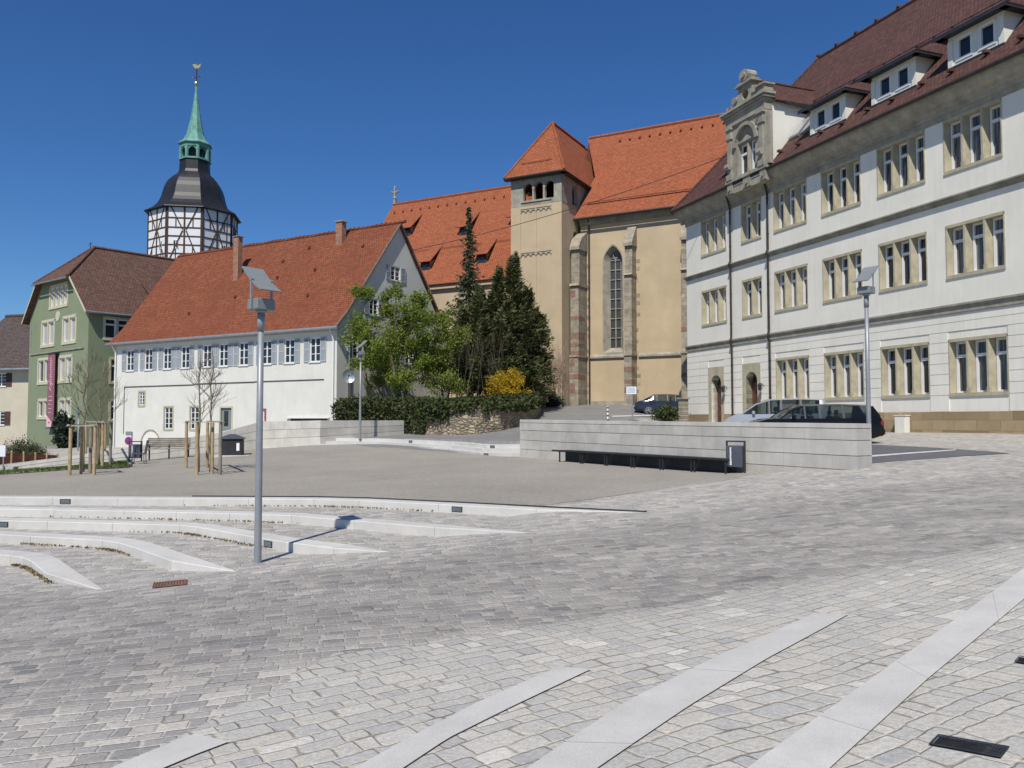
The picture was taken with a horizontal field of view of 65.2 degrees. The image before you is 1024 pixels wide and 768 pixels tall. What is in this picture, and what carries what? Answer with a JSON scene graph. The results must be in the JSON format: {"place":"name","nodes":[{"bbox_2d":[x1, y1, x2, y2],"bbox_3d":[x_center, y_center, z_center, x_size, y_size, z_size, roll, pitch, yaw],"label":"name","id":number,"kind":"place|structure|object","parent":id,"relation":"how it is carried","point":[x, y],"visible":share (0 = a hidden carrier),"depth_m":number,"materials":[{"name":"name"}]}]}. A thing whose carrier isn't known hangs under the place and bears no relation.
{"place":"outdoors","nodes":[
{"label":"outdoors","id":0,"kind":"place"},
{"bbox_2d":[0,459,132,473],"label":"grass","id":1,"kind":"structure","parent":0,"point":[122,463],"depth_m":29.97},
{"bbox_2d":[78,357,128,464],"bbox_3d":[-16.679,1.130,32.602,1.788,4.489,2.239,2,-3,-31],"label":"bare sapling","id":2,"kind":"object","parent":1,"relation":"on","point":[100,411],"visible":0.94,"depth_m":32.44,"materials":[{"name":"brown plant"}]},
{"bbox_2d":[0,543,166,587],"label":"terrace paving","id":3,"kind":"structure","parent":0,"point":[101,568],"depth_m":13.97,"materials":[{"name":"stone"}]},
{"bbox_2d":[0,528,304,570],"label":"terrace paving","id":4,"kind":"structure","parent":0,"point":[232,555],"depth_m":14.69,"materials":[{"name":"stone"}]},
{"bbox_2d":[11,504,460,584],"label":"leaf litter","id":5,"kind":"object","parent":4,"relation":"on","point":[31,570],"visible":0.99,"depth_m":15.76,"materials":[{"name":"brown plant"}]},
{"bbox_2d":[242,266,281,562],"bbox_3d":[-4.135,0.532,13.121,0.572,4.986,0.420,-2,-3,40],"label":"street lamp","id":6,"kind":"object","parent":4,"relation":"on","point":[260,280],"visible":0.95,"depth_m":13.08,"materials":[{"name":"grey metal"}]},
{"bbox_2d":[0,516,434,550],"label":"terrace paving","id":7,"kind":"structure","parent":0,"point":[385,541],"depth_m":15.21,"materials":[{"name":"stone"}]},
{"bbox_2d":[0,505,521,531],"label":"terrace paving","id":8,"kind":"structure","parent":0,"point":[485,521],"depth_m":17.05,"materials":[{"name":"stone"}]},
{"bbox_2d":[335,397,455,419],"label":"earth bank","id":9,"kind":"structure","parent":0,"point":[374,411],"depth_m":45.01,"materials":[{"name":"soil"}]},
{"bbox_2d":[337,280,469,398],"bbox_3d":[-6.739,-2.534,48.149,7.395,7.435,7.071,-1,-3,17],"label":"leafy tree","id":10,"kind":"object","parent":9,"relation":"on","point":[383,357],"visible":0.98,"depth_m":47.60,"materials":[{"name":"green plant"}]},
{"bbox_2d":[330,388,548,434],"bbox_3d":[-2.867,1.681,49.156,10.756,3.159,14.687,-1,-3,22],"label":"ivy","id":11,"kind":"object","parent":9,"relation":"on","point":[438,407],"visible":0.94,"depth_m":43.56,"materials":[{"name":"green plant"}]},
{"bbox_2d":[418,364,472,396],"bbox_3d":[-3.989,-0.177,47.321,2.944,2.486,2.658,-2,-3,34],"label":"bush","id":12,"kind":"object","parent":9,"relation":"on","point":[447,380],"visible":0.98,"depth_m":47.20,"materials":[{"name":"green plant"}]},
{"bbox_2d":[415,307,478,397],"bbox_3d":[-4.333,-2.059,51.385,4.530,6.320,4.678,1,-3,-19],"label":"leafy tree","id":13,"kind":"object","parent":9,"relation":"on","point":[440,339],"visible":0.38,"depth_m":50.83,"materials":[{"name":"green plant"}]},
{"bbox_2d":[426,302,486,395],"bbox_3d":[-3.547,-2.035,49.566,4.216,5.934,3.163,-2,-3,39],"label":"bare shrub","id":14,"kind":"object","parent":9,"relation":"on","point":[476,342],"visible":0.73,"depth_m":49.26,"materials":[{"name":"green plant"}]},
{"bbox_2d":[439,207,484,395],"bbox_3d":[-2.924,-5.659,54.536,4.410,13.469,4.658,1,-3,-23],"label":"spruce tree","id":15,"kind":"object","parent":9,"relation":"on","point":[469,278],"visible":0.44,"depth_m":54.48,"materials":[{"name":"green plant"}]},
{"bbox_2d":[444,286,520,396],"bbox_3d":[-1.896,-2.783,52.021,5.162,7.640,4.754,0,-3,0],"label":"yew tree","id":16,"kind":"object","parent":9,"relation":"on","point":[485,308],"visible":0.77,"depth_m":51.19,"materials":[{"name":"green plant"}]},
{"bbox_2d":[482,366,533,394],"bbox_3d":[-0.292,0.008,47.304,2.949,2.186,2.105,-1,-3,20],"label":"forsythia bush","id":17,"kind":"object","parent":9,"relation":"on","point":[511,382],"visible":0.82,"depth_m":47.11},
{"bbox_2d":[473,251,558,396],"bbox_3d":[0.048,-3.877,53.409,6.018,10.253,4.705,0,-3,8],"label":"yew tree","id":18,"kind":"object","parent":9,"relation":"on","point":[528,330],"visible":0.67,"depth_m":53.11,"materials":[{"name":"green plant"}]},
{"bbox_2d":[0,0,909,320],"label":"sky","id":19,"kind":"structure","parent":0,"point":[312,112],"materials":[{"name":"blue"}]},
{"bbox_2d":[0,405,1023,767],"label":"road","id":20,"kind":"structure","parent":0,"point":[332,661],"depth_m":7.68,"materials":[{"name":"stone"}]},
{"bbox_2d":[4,433,41,453],"bbox_3d":[-30.095,3.817,48.945,2.793,1.596,1.575,0,-3,0],"label":"garden shrub","id":21,"kind":"object","parent":20,"relation":"on","point":[14,449],"visible":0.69,"depth_m":48.86,"materials":[{"name":"green plant"}]},
{"bbox_2d":[0,451,58,464],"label":"woven fence","id":22,"kind":"object","parent":20,"relation":"on","point":[11,457],"visible":0.44,"depth_m":47.39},
{"bbox_2d":[0,550,101,589],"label":"granite step","id":23,"kind":"object","parent":20,"relation":"on","point":[50,567],"visible":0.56,"depth_m":13.65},
{"bbox_2d":[48,409,76,447],"bbox_3d":[-33.595,3.462,59.908,2.074,3.287,1.915,0,-3,0],"label":"dark bush","id":24,"kind":"object","parent":20,"relation":"on","point":[62,420],"visible":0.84,"depth_m":59.63,"materials":[{"name":"green plant"}]},
{"bbox_2d":[0,531,234,570],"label":"granite step","id":25,"kind":"object","parent":20,"relation":"on","point":[164,557],"visible":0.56,"depth_m":15.01,"materials":[{"name":"stone"}]},
{"bbox_2d":[111,734,228,767],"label":"granite band","id":26,"kind":"object","parent":20,"relation":"on","point":[175,751],"visible":1,"depth_m":4.80,"materials":[{"name":"stone"}]},
{"bbox_2d":[0,518,388,553],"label":"granite step","id":27,"kind":"object","parent":20,"relation":"on","point":[287,544],"visible":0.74,"depth_m":16.24,"materials":[{"name":"stone"}]},
{"bbox_2d":[0,506,523,536],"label":"granite step","id":28,"kind":"object","parent":20,"relation":"on","point":[412,528],"visible":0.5,"depth_m":16.89,"materials":[{"name":"stone"}]},
{"bbox_2d":[105,220,447,446],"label":"white house","id":29,"kind":"structure","parent":20,"relation":"on","point":[191,308],"depth_m":54.03,"materials":[{"name":"paint"}]},
{"bbox_2d":[122,350,137,371],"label":"window","id":30,"kind":"structure","parent":29,"relation":"in","point":[131,354],"depth_m":57.95,"materials":[{"name":"white paint"}]},
{"bbox_2d":[140,348,156,370],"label":"window","id":31,"kind":"structure","parent":29,"relation":"in","point":[149,355],"depth_m":56.91,"materials":[{"name":"white paint"}]},
{"bbox_2d":[158,347,175,369],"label":"window","id":32,"kind":"structure","parent":29,"relation":"in","point":[169,357],"depth_m":55.89,"materials":[{"name":"white paint"}]},
{"bbox_2d":[163,406,173,430],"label":"window","id":33,"kind":"structure","parent":29,"relation":"in","point":[168,411],"depth_m":55.59,"materials":[{"name":"white paint"}]},
{"bbox_2d":[176,346,193,368],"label":"window","id":34,"kind":"structure","parent":29,"relation":"in","point":[187,356],"depth_m":54.96,"materials":[{"name":"white paint"}]},
{"bbox_2d":[189,405,198,430],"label":"window","id":35,"kind":"structure","parent":29,"relation":"in","point":[193,412],"depth_m":54.36,"materials":[{"name":"white paint"}]},
{"bbox_2d":[197,344,215,367],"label":"window","id":36,"kind":"structure","parent":29,"relation":"in","point":[205,347],"depth_m":53.88,"materials":[{"name":"white paint"}]},
{"bbox_2d":[214,343,232,366],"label":"window","id":37,"kind":"structure","parent":29,"relation":"in","point":[224,361],"depth_m":53.03,"materials":[{"name":"white paint"}]},
{"bbox_2d":[219,406,232,430],"bbox_3d":[-18.792,2.561,52.691,1.290,2.220,0.160,-1,-3,30],"label":"door","id":38,"kind":"structure","parent":29,"relation":"in","point":[227,411],"depth_m":52.74,"materials":[{"name":"beige glass"}]},
{"bbox_2d":[233,342,252,365],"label":"window","id":39,"kind":"structure","parent":29,"relation":"in","point":[244,359],"depth_m":52.13,"materials":[{"name":"white paint"}]},
{"bbox_2d":[256,340,276,364],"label":"window","id":40,"kind":"structure","parent":29,"relation":"in","point":[268,349],"depth_m":51.00,"materials":[{"name":"white paint"}]},
{"bbox_2d":[278,338,299,363],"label":"window","id":41,"kind":"structure","parent":29,"relation":"in","point":[290,344],"depth_m":50.09,"materials":[{"name":"white paint"}]},
{"bbox_2d":[304,337,325,362],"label":"window","id":42,"kind":"structure","parent":29,"relation":"in","point":[316,347],"depth_m":49.02,"materials":[{"name":"white paint"}]},
{"bbox_2d":[386,264,405,282],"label":"window","id":43,"kind":"structure","parent":29,"relation":"in","point":[394,274],"depth_m":53.27,"materials":[{"name":"white paint"}]},
{"bbox_2d":[0,496,627,515],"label":"granite step","id":44,"kind":"object","parent":20,"relation":"on","point":[479,509],"visible":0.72,"depth_m":18.45,"materials":[{"name":"stone"}]},
{"bbox_2d":[321,420,403,443],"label":"retaining wall","id":45,"kind":"structure","parent":20,"relation":"on","point":[332,430],"depth_m":41.40,"materials":[{"name":"concrete"}]},
{"bbox_2d":[0,444,772,505],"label":"gravel square","id":46,"kind":"structure","parent":20,"relation":"on","point":[343,470],"depth_m":23.32,"materials":[{"name":"gravel"}]},
{"bbox_2d":[55,343,100,471],"bbox_3d":[-14.873,0.819,27.235,1.509,4.491,1.838,-2,-3,37],"label":"bare sapling","id":47,"kind":"object","parent":46,"relation":"on","point":[85,388],"visible":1,"depth_m":27.56,"materials":[{"name":"brown plant"}]},
{"bbox_2d":[66,424,99,474],"bbox_3d":[-13.828,2.195,26.192,1.177,1.742,0.929,-1,-3,12],"label":"tree guard","id":48,"kind":"object","parent":46,"relation":"on","point":[93,441],"visible":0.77,"depth_m":25.94,"materials":[{"name":"brown wood"}]},
{"bbox_2d":[85,421,112,465],"bbox_3d":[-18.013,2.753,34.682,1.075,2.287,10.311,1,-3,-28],"label":"tree guard","id":49,"kind":"object","parent":46,"relation":"on","point":[103,435],"visible":0.68,"depth_m":31.10,"materials":[{"name":"brown wood"}]},
{"bbox_2d":[128,441,142,462],"bbox_3d":[-16.262,2.942,34.544,0.550,0.950,0.306,0,-3,-8],"label":"litter bin","id":50,"kind":"object","parent":46,"relation":"on","point":[135,448],"visible":0.77,"depth_m":34.42,"materials":[{"name":"metal"}]},
{"bbox_2d":[8,420,320,468],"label":"retaining wall","id":51,"kind":"structure","parent":46,"relation":"on","point":[276,434],"depth_m":40.09,"materials":[{"name":"concrete"}]},
{"bbox_2d":[148,438,190,459],"bbox_3d":[-15.086,2.856,35.184,1.750,0.965,0.610,1,-3,-20],"label":"wooden bench","id":52,"kind":"object","parent":46,"relation":"on","point":[154,441],"visible":0.77,"depth_m":35.28,"materials":[{"name":"grey wood"}]},
{"bbox_2d":[184,421,224,474],"bbox_3d":[-10.429,2.147,26.925,0.921,1.815,4.072,1,-3,-27],"label":"tree guard","id":53,"kind":"object","parent":46,"relation":"on","point":[207,448],"visible":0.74,"depth_m":25.35,"materials":[{"name":"brown wood"}]},
{"bbox_2d":[189,349,226,471],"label":"bare sapling","id":54,"kind":"object","parent":46,"relation":"on","point":[211,397],"visible":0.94,"depth_m":26.52,"materials":[{"name":"brown plant"}]},
{"bbox_2d":[182,352,234,471],"bbox_3d":[-10.210,0.940,26.992,1.820,4.099,1.269,2,-3,-38],"label":"bare sapling","id":55,"kind":"object","parent":46,"relation":"on","point":[198,388],"visible":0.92,"depth_m":26.67,"materials":[{"name":"brown plant"}]},
{"bbox_2d":[214,434,248,456],"bbox_3d":[-12.056,2.655,34.532,1.450,0.990,1.050,1,-3,-12],"label":"refuse container","id":56,"kind":"object","parent":46,"relation":"on","point":[232,444],"visible":0.77,"depth_m":34.22,"materials":[{"name":"metal"}]},
{"bbox_2d":[318,444,519,455],"bbox_3d":[-3.803,3.219,36.421,13.673,0.761,2.172,-2,-3,39],"label":"granite step","id":57,"kind":"object","parent":46,"relation":"on","point":[493,453],"visible":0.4,"depth_m":33.24,"materials":[{"name":"stone"}]},
{"bbox_2d":[552,450,735,473],"bbox_3d":[3.870,2.429,25.320,0.460,0.473,7.952,2,-3,-35],"label":"long bench","id":58,"kind":"object","parent":46,"relation":"on","point":[691,463],"visible":0.91,"depth_m":24.78,"materials":[{"name":"metal"}]},
{"bbox_2d":[726,440,745,472],"bbox_3d":[6.199,2.045,22.163,0.550,0.950,0.306,-2,-3,37],"label":"litter bin","id":59,"kind":"object","parent":46,"relation":"on","point":[736,455],"visible":0.97,"depth_m":22.02,"materials":[{"name":"metal"}]},
{"bbox_2d":[192,495,646,511],"bbox_3d":[-2.338,2.634,17.806,10.748,0.078,0.883,-1,-3,17],"label":"edging strip","id":60,"kind":"object","parent":20,"relation":"on","point":[439,501],"visible":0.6,"depth_m":17.65,"materials":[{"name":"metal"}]},
{"bbox_2d":[326,441,519,451],"bbox_3d":[-3.683,3.088,36.848,13.673,0.761,2.172,-2,-3,39],"label":"granite step","id":61,"kind":"object","parent":20,"relation":"on","point":[467,448],"visible":0.33,"depth_m":37.12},
{"bbox_2d":[336,438,519,447],"bbox_3d":[-3.493,2.966,37.464,13.802,0.761,2.556,-2,-3,39],"label":"granite step","id":62,"kind":"object","parent":20,"relation":"on","point":[478,445],"visible":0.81,"depth_m":37.88,"materials":[{"name":"stone"}]},
{"bbox_2d":[354,340,367,439],"bbox_3d":[-7.665,0.303,40.424,0.572,5.042,0.420,2,-3,-38],"label":"street lamp","id":63,"kind":"object","parent":62,"relation":"on","point":[361,353],"visible":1,"depth_m":40.38,"materials":[{"name":"grey metal"}]},
{"bbox_2d":[398,404,540,434],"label":"rubble wall","id":64,"kind":"structure","parent":20,"relation":"on","point":[478,421],"depth_m":42.01,"materials":[{"name":"stone"}]},
{"bbox_2d":[355,666,589,767],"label":"granite band","id":65,"kind":"object","parent":20,"relation":"on","point":[404,753],"visible":1,"depth_m":5.15,"materials":[{"name":"stone"}]},
{"bbox_2d":[383,113,726,405],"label":"church","id":66,"kind":"structure","parent":20,"relation":"on","point":[605,279],"depth_m":63.92,"materials":[{"name":"paint"}]},
{"bbox_2d":[415,155,726,249],"bbox_3d":[2.289,-11.601,52.825,24.937,3.778,0.041,-1,-3,27],"label":"overhead cable","id":67,"kind":"object","parent":66,"relation":"attached to","point":[581,205],"visible":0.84,"depth_m":51.46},
{"bbox_2d":[602,244,623,354],"bbox_3d":[8.149,-6.701,63.785,1.760,8.923,0.550,-1,-3,28],"label":"gothic window","id":68,"kind":"structure","parent":66,"relation":"in","point":[612,264],"depth_m":63.99,"materials":[{"name":"glass"}]},
{"bbox_2d":[539,339,581,406],"bbox_3d":[3.032,-0.959,59.979,3.483,5.553,4.046,-1,-3,25],"label":"bare shrub","id":69,"kind":"object","parent":20,"relation":"on","point":[560,368],"visible":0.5,"depth_m":59.54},
{"bbox_2d":[634,394,682,414],"bbox_3d":[10.748,1.398,54.075,4.940,1.464,2.020,0,-3,10],"label":"parked car","id":70,"kind":"object","parent":20,"relation":"on","point":[646,405],"visible":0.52,"depth_m":53.44,"materials":[{"name":"blue paint"}]},
{"bbox_2d":[647,400,690,420],"bbox_3d":[9.877,1.743,50.136,2.743,1.533,1.967,0,-3,0],"label":"bush","id":71,"kind":"object","parent":20,"relation":"on","point":[667,412],"visible":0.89,"depth_m":49.96,"materials":[{"name":"green plant"}]},
{"bbox_2d":[677,398,689,421],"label":"brick pillar","id":72,"kind":"structure","parent":20,"relation":"on","point":[683,409],"depth_m":49.30,"materials":[{"name":"grey stone"}]},
{"bbox_2d":[527,613,847,767],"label":"granite band","id":73,"kind":"object","parent":20,"relation":"on","point":[620,728],"visible":1,"depth_m":5.29,"materials":[{"name":"stone"}]},
{"bbox_2d":[520,419,871,471],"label":"retaining wall","id":74,"kind":"structure","parent":20,"relation":"on","point":[780,447],"depth_m":23.05,"materials":[{"name":"concrete"}]},
{"bbox_2d":[723,398,826,421],"bbox_3d":[10.877,1.444,32.995,4.490,1.696,1.980,-1,-3,14],"label":"parked car","id":75,"kind":"object","parent":20,"relation":"on","point":[768,408],"visible":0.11,"depth_m":32.36,"materials":[{"name":"silver metal"}]},
{"bbox_2d":[750,403,884,438],"bbox_3d":[10.652,1.436,28.727,4.790,1.550,1.980,0,-3,4],"label":"parked car","id":76,"kind":"object","parent":20,"relation":"on","point":[832,413],"visible":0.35,"depth_m":27.93,"materials":[{"name":"black paint"}]},
{"bbox_2d":[670,0,1023,433],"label":"office building","id":77,"kind":"structure","parent":20,"relation":"on","point":[890,145],"depth_m":37.27,"materials":[{"name":"paint"}]},
{"bbox_2d":[701,211,725,257],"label":"window","id":78,"kind":"structure","parent":77,"relation":"in","point":[713,229],"depth_m":49.55,"materials":[{"name":"stone"}]},
{"bbox_2d":[701,285,726,326],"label":"window","id":79,"kind":"structure","parent":77,"relation":"in","point":[714,300],"depth_m":49.36,"materials":[{"name":"stone"}]},
{"bbox_2d":[741,197,761,243],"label":"window","id":80,"kind":"structure","parent":77,"relation":"in","point":[751,210],"depth_m":45.72,"materials":[{"name":"stone"}]},
{"bbox_2d":[742,275,762,318],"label":"window","id":81,"kind":"structure","parent":77,"relation":"in","point":[752,304],"depth_m":45.52,"materials":[{"name":"stone"}]},
{"bbox_2d":[773,178,806,232],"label":"window","id":82,"kind":"structure","parent":77,"relation":"in","point":[790,201],"depth_m":42.94,"materials":[{"name":"stone"}]},
{"bbox_2d":[774,263,807,312],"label":"window","id":83,"kind":"structure","parent":77,"relation":"in","point":[790,284],"depth_m":42.73,"materials":[{"name":"stone"}]},
{"bbox_2d":[776,355,809,398],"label":"window","id":84,"kind":"structure","parent":77,"relation":"in","point":[792,373],"depth_m":42.53,"materials":[{"name":"stone"}]},
{"bbox_2d":[821,156,860,216],"bbox_3d":[16.237,-9.613,39.186,0.470,2.319,2.619,1,-3,-20],"label":"window","id":85,"kind":"structure","parent":77,"relation":"in","point":[840,183],"depth_m":39.43,"materials":[{"name":"stone"}]},
{"bbox_2d":[822,249,862,303],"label":"window","id":86,"kind":"structure","parent":77,"relation":"in","point":[839,272],"depth_m":39.27,"materials":[{"name":"stone"}]},
{"bbox_2d":[824,349,864,400],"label":"window","id":87,"kind":"structure","parent":77,"relation":"in","point":[844,379],"depth_m":39.03,"materials":[{"name":"stone"}]},
{"bbox_2d":[876,129,925,197],"bbox_3d":[17.492,-9.768,35.741,0.470,2.319,2.669,1,-3,-20],"label":"window","id":88,"kind":"structure","parent":77,"relation":"in","point":[901,162],"depth_m":35.97,"materials":[{"name":"stone"}]},
{"bbox_2d":[878,231,927,292],"bbox_3d":[17.492,-5.358,35.542,0.470,2.249,2.669,1,-3,-20],"label":"window","id":89,"kind":"structure","parent":77,"relation":"in","point":[903,262],"depth_m":35.77,"materials":[{"name":"stone"}]},
{"bbox_2d":[880,342,930,398],"bbox_3d":[17.492,-0.562,35.327,0.470,2.369,2.669,1,-3,-20],"label":"window","id":90,"kind":"structure","parent":77,"relation":"in","point":[905,368],"depth_m":35.56,"materials":[{"name":"stone"}]},
{"bbox_2d":[943,97,1002,175],"bbox_3d":[18.730,-9.921,32.343,0.470,2.319,2.669,1,-3,-20],"label":"window","id":91,"kind":"structure","parent":77,"relation":"in","point":[973,137],"depth_m":32.55,"materials":[{"name":"stone"}]},
{"bbox_2d":[945,211,1005,279],"bbox_3d":[18.730,-5.511,32.144,0.470,2.249,2.669,1,-3,-20],"label":"window","id":92,"kind":"structure","parent":77,"relation":"in","point":[974,246],"depth_m":32.35,"materials":[{"name":"stone"}]},
{"bbox_2d":[948,333,1009,396],"bbox_3d":[18.730,-0.715,31.929,0.470,2.369,2.669,1,-3,-20],"label":"window","id":93,"kind":"structure","parent":77,"relation":"in","point":[978,365],"depth_m":32.14,"materials":[{"name":"stone"}]},
{"bbox_2d":[853,266,877,455],"bbox_3d":[9.126,-0.446,20.537,0.572,5.243,0.420,2,-3,-38],"label":"street lamp","id":94,"kind":"object","parent":20,"relation":"on","point":[866,274],"visible":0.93,"depth_m":20.53,"materials":[{"name":"grey metal"}]},
{"bbox_2d":[748,568,1023,767],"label":"granite band","id":95,"kind":"object","parent":20,"relation":"on","point":[820,741],"visible":1,"depth_m":5.14,"materials":[{"name":"stone"}]},
{"bbox_2d":[893,415,910,432],"bbox_3d":[17.097,1.829,35.075,0.310,0.940,0.660,1,-3,-20],"label":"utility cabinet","id":96,"kind":"object","parent":20,"relation":"on","point":[902,423],"visible":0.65,"depth_m":34.88,"materials":[{"name":"white paint"}]},
{"bbox_2d":[872,444,1003,462],"bbox_3d":[12.196,2.055,23.650,4.176,0.302,7.876,-1,-3,19],"label":"parking bay","id":97,"kind":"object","parent":20,"relation":"on","point":[883,449],"visible":0.72,"depth_m":23.14,"materials":[{"name":"stone"}]},
{"bbox_2d":[928,734,1009,756],"bbox_3d":[2.412,1.910,4.227,0.344,0.038,0.181,-2,-4,44],"label":"iron cover","id":98,"kind":"object","parent":20,"relation":"on","point":[992,750],"visible":1,"depth_m":4.22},
{"label":"ground","id":99,"kind":"structure","parent":0,"visible":0},
{"bbox_2d":[0,314,29,444],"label":"beige house","id":100,"kind":"structure","parent":99,"relation":"on","point":[14,352],"depth_m":70.52,"materials":[{"name":"paint"}]},
{"bbox_2d":[21,242,174,446],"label":"green house","id":101,"kind":"structure","parent":99,"relation":"on","point":[79,305],"depth_m":63.60,"materials":[{"name":"paint"}]},
{"bbox_2d":[36,398,46,419],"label":"window","id":102,"kind":"structure","parent":101,"relation":"in","point":[41,403],"depth_m":65.48,"materials":[{"name":"white paint"}]},
{"bbox_2d":[37,357,47,384],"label":"window","id":103,"kind":"structure","parent":101,"relation":"in","point":[42,363],"depth_m":65.81,"materials":[{"name":"white paint"}]},
{"bbox_2d":[40,318,54,347],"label":"window","id":104,"kind":"structure","parent":101,"relation":"in","point":[47,326],"depth_m":65.22,"materials":[{"name":"white paint"}]},
{"bbox_2d":[45,353,59,428],"bbox_3d":[-36.631,0.547,63.775,1.550,6.000,0.360,-2,-3,40],"label":"banner","id":105,"kind":"object","parent":101,"relation":"attached to","point":[50,385],"visible":0.97,"depth_m":63.64,"materials":[{"name":"fabric"}]},
{"bbox_2d":[48,281,68,309],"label":"window","id":106,"kind":"structure","parent":101,"relation":"in","point":[58,293],"depth_m":64.06,"materials":[{"name":"white paint"}]},
{"bbox_2d":[57,354,72,383],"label":"window","id":107,"kind":"structure","parent":101,"relation":"in","point":[65,362],"depth_m":62.72,"materials":[{"name":"white paint"}]},
{"bbox_2d":[61,314,76,344],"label":"window","id":108,"kind":"structure","parent":101,"relation":"in","point":[69,322],"depth_m":62.49,"materials":[{"name":"white paint"}]},
{"bbox_2d":[103,316,129,339],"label":"window","id":109,"kind":"structure","parent":101,"relation":"in","point":[112,326],"depth_m":61.68,"materials":[{"name":"white paint"}]},
{"bbox_2d":[144,64,240,258],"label":"timbered tower","id":110,"kind":"structure","parent":99,"relation":"on","point":[188,212],"depth_m":92.92,"materials":[{"name":"white painted plaster"},{"name":"dark timber"},{"name":"slate"}]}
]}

